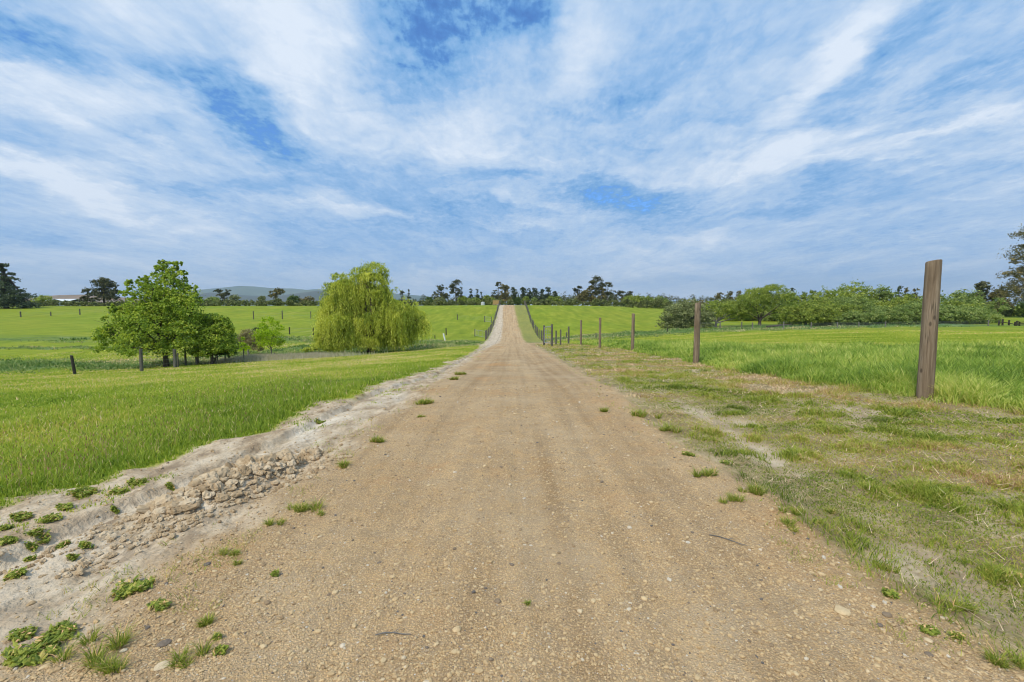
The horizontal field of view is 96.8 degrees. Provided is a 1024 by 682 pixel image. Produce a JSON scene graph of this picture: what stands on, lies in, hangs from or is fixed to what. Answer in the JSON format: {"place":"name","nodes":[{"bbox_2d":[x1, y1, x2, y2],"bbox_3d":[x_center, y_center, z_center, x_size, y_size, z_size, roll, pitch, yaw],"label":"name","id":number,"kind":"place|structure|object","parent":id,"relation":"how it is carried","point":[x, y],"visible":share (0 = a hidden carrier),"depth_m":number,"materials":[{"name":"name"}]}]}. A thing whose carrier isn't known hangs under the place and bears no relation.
{"place":"outdoors","nodes":[
{"label":"outdoors","id":0,"kind":"place"},
{"bbox_2d":[23,295,138,305],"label":"ochre field hill","id":1,"kind":"structure","parent":0,"point":[70,297],"depth_m":1818.00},
{"bbox_2d":[0,305,503,670],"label":"sandy verge","id":2,"kind":"structure","parent":0,"point":[81,520],"depth_m":3.23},
{"bbox_2d":[0,534,19,545],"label":"leafy weed","id":3,"kind":"object","parent":2,"relation":"on","point":[6,539],"visible":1,"depth_m":2.83,"materials":[{"name":"green plant"}]},
{"bbox_2d":[3,566,27,581],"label":"leafy weed","id":4,"kind":"object","parent":2,"relation":"on","point":[17,573],"visible":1,"depth_m":2.52,"materials":[{"name":"green plant"}]},
{"bbox_2d":[4,624,37,645],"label":"leafy weed","id":5,"kind":"object","parent":2,"relation":"on","point":[17,635],"visible":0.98,"depth_m":2.08,"materials":[{"name":"green plant"}]},
{"bbox_2d":[9,510,32,521],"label":"leafy weed","id":6,"kind":"object","parent":2,"relation":"on","point":[20,515],"visible":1,"depth_m":3.14,"materials":[{"name":"green plant"}]},
{"bbox_2d":[1,636,61,667],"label":"leafy weed","id":7,"kind":"object","parent":2,"relation":"on","point":[17,655],"visible":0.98,"depth_m":1.93,"materials":[{"name":"green plant"}]},
{"bbox_2d":[24,541,39,551],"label":"leafy weed","id":8,"kind":"object","parent":2,"relation":"on","point":[33,546],"visible":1,"depth_m":2.87,"materials":[{"name":"green plant"}]},
{"bbox_2d":[23,525,50,543],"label":"leafy weed","id":9,"kind":"object","parent":2,"relation":"on","point":[36,532],"visible":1,"depth_m":2.95,"materials":[{"name":"green plant"}]},
{"bbox_2d":[34,512,62,522],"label":"leafy weed","id":10,"kind":"object","parent":2,"relation":"on","point":[51,517],"visible":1,"depth_m":3.10,"materials":[{"name":"green plant"}]},
{"bbox_2d":[34,616,79,641],"bbox_3d":[-2.069,1.337,2.102,0.179,0.059,0.145,0,4,0],"label":"leafy weed","id":11,"kind":"object","parent":2,"relation":"on","point":[64,629],"visible":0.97,"depth_m":2.09,"materials":[{"name":"green plant"}]},
{"bbox_2d":[54,502,72,510],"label":"leafy weed","id":12,"kind":"object","parent":2,"relation":"on","point":[65,506],"visible":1,"depth_m":3.27,"materials":[{"name":"green plant"}]},
{"bbox_2d":[66,485,98,497],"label":"leafy weed","id":13,"kind":"object","parent":2,"relation":"on","point":[78,492],"visible":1,"depth_m":3.57,"materials":[{"name":"green plant"}]},
{"bbox_2d":[78,540,93,548],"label":"leafy weed","id":14,"kind":"object","parent":2,"relation":"on","point":[84,544],"visible":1,"depth_m":2.82,"materials":[{"name":"green plant"}]},
{"bbox_2d":[107,486,128,494],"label":"leafy weed","id":15,"kind":"object","parent":2,"relation":"on","point":[117,490],"visible":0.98,"depth_m":3.62,"materials":[{"name":"green plant"}]},
{"bbox_2d":[110,573,155,601],"bbox_3d":[-1.996,1.299,2.410,0.203,0.083,0.188,-2,5,-20],"label":"leafy weed","id":16,"kind":"object","parent":2,"relation":"on","point":[127,589],"visible":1,"depth_m":2.38,"materials":[{"name":"green plant"}]},
{"bbox_2d":[125,477,147,485],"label":"leafy weed","id":17,"kind":"object","parent":2,"relation":"on","point":[133,481],"visible":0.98,"depth_m":3.82,"materials":[{"name":"green plant"}]},
{"bbox_2d":[0,365,460,647],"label":"dirt clods","id":18,"kind":"object","parent":2,"relation":"on","point":[186,499],"visible":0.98,"depth_m":3.40,"materials":[{"name":"soil"}]},
{"bbox_2d":[142,286,447,305],"bbox_3d":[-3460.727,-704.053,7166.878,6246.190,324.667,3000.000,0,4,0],"label":"distant hills","id":19,"kind":"structure","parent":0,"point":[250,290],"depth_m":6689.03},
{"bbox_2d":[197,291,423,305],"bbox_3d":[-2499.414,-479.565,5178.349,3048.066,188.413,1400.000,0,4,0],"label":"hills","id":20,"kind":"structure","parent":0,"point":[315,294],"depth_m":4931.97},
{"bbox_2d":[0,305,1023,681],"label":"gravel road","id":21,"kind":"structure","parent":0,"point":[512,357],"depth_m":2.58,"materials":[{"name":"gravel"}]},
{"bbox_2d":[36,618,144,665],"bbox_3d":[-1.803,1.293,1.960,0.365,0.100,0.302,0,4,0],"label":"grass tuft","id":22,"kind":"object","parent":21,"relation":"on","point":[120,640],"visible":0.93,"depth_m":1.96,"materials":[{"name":"green plant"}]},
{"bbox_2d":[74,643,134,675],"bbox_3d":[-1.678,1.312,1.869,0.292,0.077,0.163,1,5,8],"label":"grass tuft","id":23,"kind":"object","parent":21,"relation":"on","point":[110,667],"visible":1,"depth_m":1.87,"materials":[{"name":"green plant"}]},
{"bbox_2d":[146,597,172,611],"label":"leafy weed","id":24,"kind":"object","parent":21,"relation":"on","point":[156,604],"visible":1,"depth_m":2.23,"materials":[{"name":"green plant"}]},
{"bbox_2d":[154,660,169,670],"bbox_3d":[-1.449,1.342,1.881,0.054,0.012,0.051,-4,6,-41],"label":"stone","id":25,"kind":"object","parent":21,"relation":"on","point":[159,666],"visible":0.93,"depth_m":1.87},
{"bbox_2d":[156,633,218,669],"bbox_3d":[-1.359,1.304,1.913,0.220,0.080,0.207,0,4,0],"label":"grass tuft","id":26,"kind":"object","parent":21,"relation":"on","point":[185,655],"visible":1,"depth_m":1.91,"materials":[{"name":"green plant"}]},
{"bbox_2d":[195,610,218,627],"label":"grass tuft","id":27,"kind":"object","parent":21,"relation":"on","point":[203,622],"visible":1,"depth_m":2.13,"materials":[{"name":"green plant"}]},
{"bbox_2d":[212,644,228,655],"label":"leafy weed","id":28,"kind":"object","parent":21,"relation":"on","point":[221,649],"visible":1,"depth_m":1.93,"materials":[{"name":"green plant"}]},
{"bbox_2d":[215,544,243,556],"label":"grass tuft","id":29,"kind":"object","parent":21,"relation":"on","point":[235,551],"visible":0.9,"depth_m":2.73,"materials":[{"name":"green plant"}]},
{"bbox_2d":[261,516,286,525],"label":"grass tuft","id":30,"kind":"object","parent":21,"relation":"on","point":[270,522],"visible":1,"depth_m":3.09,"materials":[{"name":"green plant"}]},
{"bbox_2d":[282,495,331,512],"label":"grass tuft","id":31,"kind":"object","parent":21,"relation":"on","point":[315,507],"visible":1,"depth_m":3.32,"materials":[{"name":"green plant"}]},
{"bbox_2d":[684,465,722,477],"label":"grass tuft","id":32,"kind":"object","parent":21,"relation":"on","point":[708,473],"visible":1,"depth_m":3.92,"materials":[{"name":"green plant"}]},
{"bbox_2d":[716,491,747,503],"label":"grass tuft","id":33,"kind":"object","parent":21,"relation":"on","point":[733,498],"visible":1,"depth_m":3.41,"materials":[{"name":"green plant"}]},
{"bbox_2d":[733,481,773,495],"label":"grass tuft","id":34,"kind":"object","parent":21,"relation":"on","point":[755,489],"visible":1,"depth_m":3.60,"materials":[{"name":"green plant"}]},
{"bbox_2d":[778,513,806,532],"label":"grass tuft","id":35,"kind":"object","parent":21,"relation":"on","point":[787,523],"visible":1,"depth_m":3.06,"materials":[{"name":"green plant"}]},
{"bbox_2d":[834,605,851,616],"bbox_3d":[1.596,1.303,2.193,0.069,0.023,0.065,4,6,41],"label":"stone","id":36,"kind":"object","parent":21,"relation":"on","point":[841,610],"visible":1,"depth_m":2.18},
{"bbox_2d":[880,587,900,599],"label":"leafy weed","id":37,"kind":"object","parent":21,"relation":"on","point":[891,593],"visible":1,"depth_m":2.32,"materials":[{"name":"green plant"}]},
{"bbox_2d":[919,623,940,635],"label":"leafy weed","id":38,"kind":"object","parent":21,"relation":"on","point":[932,630],"visible":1,"depth_m":2.05,"materials":[{"name":"green plant"}]},
{"bbox_2d":[947,630,965,639],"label":"leafy weed","id":39,"kind":"object","parent":21,"relation":"on","point":[956,635],"visible":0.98,"depth_m":2.02,"materials":[{"name":"green plant"}]},
{"bbox_2d":[969,635,1023,670],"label":"grass tuft","id":40,"kind":"object","parent":21,"relation":"on","point":[989,656],"visible":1,"depth_m":1.88,"materials":[{"name":"green plant"}]},
{"bbox_2d":[0,305,1023,657],"bbox_3d":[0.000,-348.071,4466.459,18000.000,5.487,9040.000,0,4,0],"label":"ground","id":41,"kind":"structure","parent":0,"point":[40,325],"depth_m":6.32,"materials":[{"name":"plant"}]},
{"bbox_2d":[0,263,47,308],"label":"pine tree","id":42,"kind":"object","parent":41,"relation":"on","point":[12,295],"visible":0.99,"depth_m":148.06,"materials":[{"name":"green plant"}]},
{"bbox_2d":[30,295,54,305],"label":"green bush","id":43,"kind":"object","parent":41,"relation":"on","point":[42,298],"visible":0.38,"depth_m":188.31,"materials":[{"name":"green plant"}]},
{"bbox_2d":[78,288,96,302],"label":"gum tree","id":44,"kind":"object","parent":41,"relation":"on","point":[84,298],"visible":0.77,"depth_m":176.86,"materials":[{"name":"green plant"}]},
{"bbox_2d":[84,277,120,305],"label":"gum tree","id":45,"kind":"object","parent":41,"relation":"on","point":[105,285],"visible":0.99,"depth_m":173.06,"materials":[{"name":"green plant"}]},
{"bbox_2d":[87,259,215,366],"bbox_3d":[-23.666,-1.712,30.229,8.230,7.393,4.984,0,4,0],"label":"broadleaf tree","id":46,"kind":"object","parent":41,"relation":"on","point":[135,322],"visible":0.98,"depth_m":29.66,"materials":[{"name":"green plant"}]},
{"bbox_2d":[0,370,392,495],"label":"seed head grass","id":47,"kind":"structure","parent":41,"relation":"on","point":[1,464],"depth_m":4.95,"materials":[{"name":"plant"}]},
{"bbox_2d":[139,349,274,370],"bbox_3d":[-20.822,1.004,31.730,3.152,2.231,13.805,0,4,0],"label":"wire fence","id":48,"kind":"object","parent":41,"relation":"on","point":[175,359],"visible":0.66,"depth_m":28.75,"materials":[{"name":"grey wood"}]},
{"bbox_2d":[185,313,239,363],"bbox_3d":[-20.445,-0.055,30.923,3.768,3.760,2.614,0,4,0],"label":"broadleaf shrub","id":49,"kind":"object","parent":41,"relation":"on","point":[221,339],"visible":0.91,"depth_m":30.45,"materials":[{"name":"green plant"}]},
{"bbox_2d":[199,341,240,362],"bbox_3d":[-20.866,0.650,32.454,3.181,2.323,2.625,0,4,0],"label":"dark shrub","id":50,"kind":"object","parent":41,"relation":"on","point":[225,353],"visible":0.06,"depth_m":31.87,"materials":[{"name":"green plant"}]},
{"bbox_2d":[213,289,230,305],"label":"gum tree","id":51,"kind":"object","parent":41,"relation":"on","point":[223,295],"visible":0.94,"depth_m":208.56,"materials":[{"name":"green plant"}]},
{"bbox_2d":[0,343,485,531],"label":"pasture grass","id":52,"kind":"structure","parent":41,"relation":"on","point":[124,389],"depth_m":7.13,"materials":[{"name":"plant"}]},
{"bbox_2d":[238,337,250,351],"bbox_3d":[-22.446,0.642,37.786,1.285,2.048,1.296,-4,6,-39],"label":"young sapling","id":53,"kind":"object","parent":41,"relation":"on","point":[244,347],"visible":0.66,"depth_m":37.63,"materials":[{"name":"green plant"}]},
{"bbox_2d":[237,329,263,355],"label":"twiggy shrub","id":54,"kind":"object","parent":41,"relation":"on","point":[248,340],"visible":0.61,"depth_m":39.66,"materials":[{"name":"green plant"}]},
{"bbox_2d":[249,316,285,353],"bbox_3d":[-19.061,-0.225,35.769,2.675,3.567,2.177,0,4,0],"label":"young sapling","id":55,"kind":"object","parent":41,"relation":"on","point":[263,334],"visible":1,"depth_m":35.50,"materials":[{"name":"green plant"}]},
{"bbox_2d":[268,287,285,298],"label":"gum tree","id":56,"kind":"object","parent":41,"relation":"on","point":[278,292],"visible":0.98,"depth_m":208.15,"materials":[{"name":"green plant"}]},
{"bbox_2d":[180,350,387,363],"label":"dry grass","id":57,"kind":"structure","parent":41,"relation":"on","point":[275,357],"depth_m":33.47,"materials":[{"name":"plant"}]},
{"bbox_2d":[36,298,672,308],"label":"hedge foliage","id":58,"kind":"object","parent":41,"relation":"on","point":[624,302],"visible":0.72,"depth_m":171.56,"materials":[{"name":"green plant"}]},
{"bbox_2d":[309,259,433,352],"bbox_3d":[-11.930,-2.880,39.150,10.639,8.177,5.782,0,4,0],"label":"weeping willow","id":59,"kind":"object","parent":41,"relation":"on","point":[360,319],"visible":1,"depth_m":38.13,"materials":[{"name":"green plant"}]},
{"bbox_2d":[433,284,449,298],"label":"gum tree","id":60,"kind":"object","parent":41,"relation":"on","point":[443,294],"visible":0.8,"depth_m":198.49,"materials":[{"name":"green plant"}]},
{"bbox_2d":[448,279,462,302],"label":"gum tree","id":61,"kind":"object","parent":41,"relation":"on","point":[456,281],"visible":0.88,"depth_m":196.42,"materials":[{"name":"green plant"}]},
{"bbox_2d":[0,323,969,373],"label":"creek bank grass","id":62,"kind":"structure","parent":41,"relation":"on","point":[46,362],"depth_m":44.72,"materials":[{"name":"plant"}]},
{"bbox_2d":[485,301,500,339],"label":"roadside fence","id":63,"kind":"object","parent":41,"relation":"on","point":[489,330],"visible":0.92,"depth_m":85.29,"materials":[{"name":"grey wood"}]},
{"bbox_2d":[498,284,512,302],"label":"gum tree","id":64,"kind":"object","parent":41,"relation":"on","point":[506,293],"visible":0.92,"depth_m":194.40,"materials":[{"name":"green plant"}]},
{"bbox_2d":[524,301,542,340],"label":"roadside fence","id":65,"kind":"object","parent":41,"relation":"on","point":[536,327],"visible":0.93,"depth_m":90.94,"materials":[{"name":"grey wood"}]},
{"bbox_2d":[543,324,552,345],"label":"farm gate","id":66,"kind":"structure","parent":41,"relation":"on","point":[546,336],"depth_m":35.56,"materials":[{"name":"grey wood"}]},
{"bbox_2d":[96,289,1023,306],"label":"treeline","id":67,"kind":"object","parent":41,"relation":"on","point":[1015,302],"visible":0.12,"depth_m":264.25,"materials":[{"name":"green plant"}]},
{"bbox_2d":[575,290,592,302],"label":"gum tree","id":68,"kind":"object","parent":41,"relation":"on","point":[581,297],"visible":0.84,"depth_m":194.31,"materials":[{"name":"green plant"}]},
{"bbox_2d":[589,275,604,296],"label":"gum tree","id":69,"kind":"object","parent":41,"relation":"on","point":[597,290],"visible":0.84,"depth_m":196.22,"materials":[{"name":"green plant"}]},
{"bbox_2d":[602,282,613,301],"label":"gum tree","id":70,"kind":"object","parent":41,"relation":"on","point":[607,293],"visible":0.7,"depth_m":198.43,"materials":[{"name":"green plant"}]},
{"bbox_2d":[631,313,634,349],"bbox_3d":[6.697,-0.373,25.210,0.180,2.311,0.193,0,4,0],"label":"fence post","id":71,"kind":"object","parent":41,"relation":"on","point":[632,331],"visible":0.88,"depth_m":25.13,"materials":[{"name":"brown wood"}]},
{"bbox_2d":[623,294,643,307],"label":"green bush","id":72,"kind":"object","parent":41,"relation":"on","point":[636,298],"visible":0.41,"depth_m":183.07,"materials":[{"name":"green plant"}]},
{"bbox_2d":[628,407,663,418],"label":"grass tuft","id":73,"kind":"object","parent":41,"relation":"on","point":[640,413],"visible":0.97,"depth_m":6.08,"materials":[{"name":"green plant"}]},
{"bbox_2d":[657,421,683,432],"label":"grass tuft","id":74,"kind":"object","parent":41,"relation":"on","point":[673,427],"visible":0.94,"depth_m":5.37,"materials":[{"name":"green plant"}]},
{"bbox_2d":[655,296,718,328],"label":"green bush","id":75,"kind":"object","parent":41,"relation":"on","point":[680,311],"visible":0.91,"depth_m":72.36,"materials":[{"name":"green plant"}]},
{"bbox_2d":[693,302,700,363],"bbox_3d":[6.215,-0.142,15.289,0.205,2.302,0.190,0,4,0],"label":"fence post","id":76,"kind":"object","parent":41,"relation":"on","point":[696,345],"visible":0.86,"depth_m":15.21,"materials":[{"name":"brown wood"}]},
{"bbox_2d":[701,299,762,326],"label":"arching tree","id":77,"kind":"object","parent":41,"relation":"on","point":[721,311],"visible":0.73,"depth_m":75.57,"materials":[{"name":"green plant"}]},
{"bbox_2d":[732,284,799,325],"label":"forked tree","id":78,"kind":"object","parent":41,"relation":"on","point":[765,298],"visible":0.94,"depth_m":74.26,"materials":[{"name":"green plant"}]},
{"bbox_2d":[756,301,792,320],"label":"green bush","id":79,"kind":"object","parent":41,"relation":"on","point":[770,317],"visible":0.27,"depth_m":90.83,"materials":[{"name":"green plant"}]},
{"bbox_2d":[772,498,806,515],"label":"grass tuft","id":80,"kind":"object","parent":41,"relation":"on","point":[794,511],"visible":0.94,"depth_m":3.25,"materials":[{"name":"green plant"}]},
{"bbox_2d":[776,299,841,325],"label":"green bush","id":81,"kind":"object","parent":41,"relation":"on","point":[804,314],"visible":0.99,"depth_m":73.51,"materials":[{"name":"green plant"}]},
{"bbox_2d":[797,286,847,306],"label":"green bush","id":82,"kind":"object","parent":41,"relation":"on","point":[828,295],"visible":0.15,"depth_m":90.39,"materials":[{"name":"green plant"}]},
{"bbox_2d":[808,300,864,324],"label":"green bush","id":83,"kind":"object","parent":41,"relation":"on","point":[841,308],"visible":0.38,"depth_m":74.30,"materials":[{"name":"green plant"}]},
{"bbox_2d":[719,320,988,328],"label":"thicket fence","id":84,"kind":"object","parent":41,"relation":"on","point":[940,322],"visible":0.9,"depth_m":58.52,"materials":[{"name":"green wood"}]},
{"bbox_2d":[832,310,888,324],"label":"green bush","id":85,"kind":"object","parent":41,"relation":"on","point":[852,318],"visible":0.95,"depth_m":70.52,"materials":[{"name":"green plant"}]},
{"bbox_2d":[840,295,884,312],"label":"green bush","id":86,"kind":"object","parent":41,"relation":"on","point":[861,301],"visible":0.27,"depth_m":78.78,"materials":[{"name":"green plant"}]},
{"bbox_2d":[833,279,901,304],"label":"green bush","id":87,"kind":"object","parent":41,"relation":"on","point":[863,293],"visible":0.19,"depth_m":93.83,"materials":[{"name":"green plant"}]},
{"bbox_2d":[869,559,902,573],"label":"grass tuft","id":88,"kind":"object","parent":41,"relation":"on","point":[877,564],"visible":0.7,"depth_m":2.61,"materials":[{"name":"green plant"}]},
{"bbox_2d":[870,284,902,308],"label":"green bush","id":89,"kind":"object","parent":41,"relation":"on","point":[884,291],"visible":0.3,"depth_m":92.89,"materials":[{"name":"green plant"}]},
{"bbox_2d":[863,304,917,324],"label":"green bush","id":90,"kind":"object","parent":41,"relation":"on","point":[898,316],"visible":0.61,"depth_m":70.70,"materials":[{"name":"green plant"}]},
{"bbox_2d":[885,297,906,307],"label":"green bush","id":91,"kind":"object","parent":41,"relation":"on","point":[896,302],"visible":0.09,"depth_m":82.17,"materials":[{"name":"green plant"}]},
{"bbox_2d":[895,292,922,304],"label":"green bush","id":92,"kind":"object","parent":41,"relation":"on","point":[907,297],"visible":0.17,"depth_m":90.95,"materials":[{"name":"green plant"}]},
{"bbox_2d":[892,300,940,323],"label":"green bush","id":93,"kind":"object","parent":41,"relation":"on","point":[915,308],"visible":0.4,"depth_m":72.38,"materials":[{"name":"green plant"}]},
{"bbox_2d":[916,259,941,398],"bbox_3d":[6.594,-0.058,7.198,0.220,2.426,0.209,0,4,0],"label":"fence post","id":94,"kind":"object","parent":41,"relation":"on","point":[929,332],"visible":0.91,"depth_m":7.12,"materials":[{"name":"brown wood"}]},
{"bbox_2d":[914,304,980,323],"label":"green bush","id":95,"kind":"object","parent":41,"relation":"on","point":[946,312],"visible":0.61,"depth_m":70.62,"materials":[{"name":"green plant"}]},
{"bbox_2d":[916,584,986,615],"bbox_3d":[2.170,1.275,2.250,0.290,0.105,0.263,0,4,0],"label":"grass tuft","id":96,"kind":"object","parent":41,"relation":"on","point":[965,607],"visible":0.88,"depth_m":2.24,"materials":[{"name":"green plant"}]},
{"bbox_2d":[940,298,986,309],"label":"green bush","id":97,"kind":"object","parent":41,"relation":"on","point":[956,303],"visible":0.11,"depth_m":83.11,"materials":[{"name":"green plant"}]},
{"bbox_2d":[940,287,1011,314],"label":"green bush","id":98,"kind":"object","parent":41,"relation":"on","point":[967,298],"visible":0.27,"depth_m":89.19,"materials":[{"name":"green plant"}]},
{"bbox_2d":[949,304,1004,323],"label":"green bush","id":99,"kind":"object","parent":41,"relation":"on","point":[985,316],"visible":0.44,"depth_m":70.90,"materials":[{"name":"green plant"}]},
{"bbox_2d":[971,281,994,303],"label":"gum tree","id":100,"kind":"object","parent":41,"relation":"on","point":[983,285],"visible":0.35,"depth_m":128.51,"materials":[{"name":"green plant"}]},
{"bbox_2d":[987,288,1014,312],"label":"gum tree","id":101,"kind":"object","parent":41,"relation":"on","point":[992,294],"visible":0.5,"depth_m":126.85,"materials":[{"name":"green plant"}]},
{"bbox_2d":[997,304,1017,316],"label":"green bush","id":102,"kind":"object","parent":41,"relation":"on","point":[1007,313],"visible":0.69,"depth_m":110.60,"materials":[{"name":"green plant"}]},
{"bbox_2d":[994,224,1023,302],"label":"gum tree","id":103,"kind":"object","parent":41,"relation":"on","point":[1017,290],"visible":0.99,"depth_m":99.77,"materials":[{"name":"green plant"}]},
{"bbox_2d":[1012,301,1023,316],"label":"green bush","id":104,"kind":"object","parent":41,"relation":"on","point":[1019,311],"visible":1,"depth_m":109.43,"materials":[{"name":"green plant"}]},
{"bbox_2d":[0,0,1023,305],"label":"sky","id":105,"kind":"structure","parent":0,"point":[681,148],"materials":[{"name":"blue"}]},
{"bbox_2d":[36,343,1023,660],"bbox_3d":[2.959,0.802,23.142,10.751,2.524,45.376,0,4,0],"label":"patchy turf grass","id":106,"kind":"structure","parent":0,"point":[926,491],"depth_m":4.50,"materials":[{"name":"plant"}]},
{"bbox_2d":[548,330,1023,346],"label":"cut grass","id":107,"kind":"structure","parent":0,"point":[839,337],"depth_m":37.13,"materials":[{"name":"plant"}]},
{"bbox_2d":[571,337,1023,410],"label":"long grass","id":108,"kind":"structure","parent":0,"point":[981,373],"depth_m":10.63,"materials":[{"name":"plant"}]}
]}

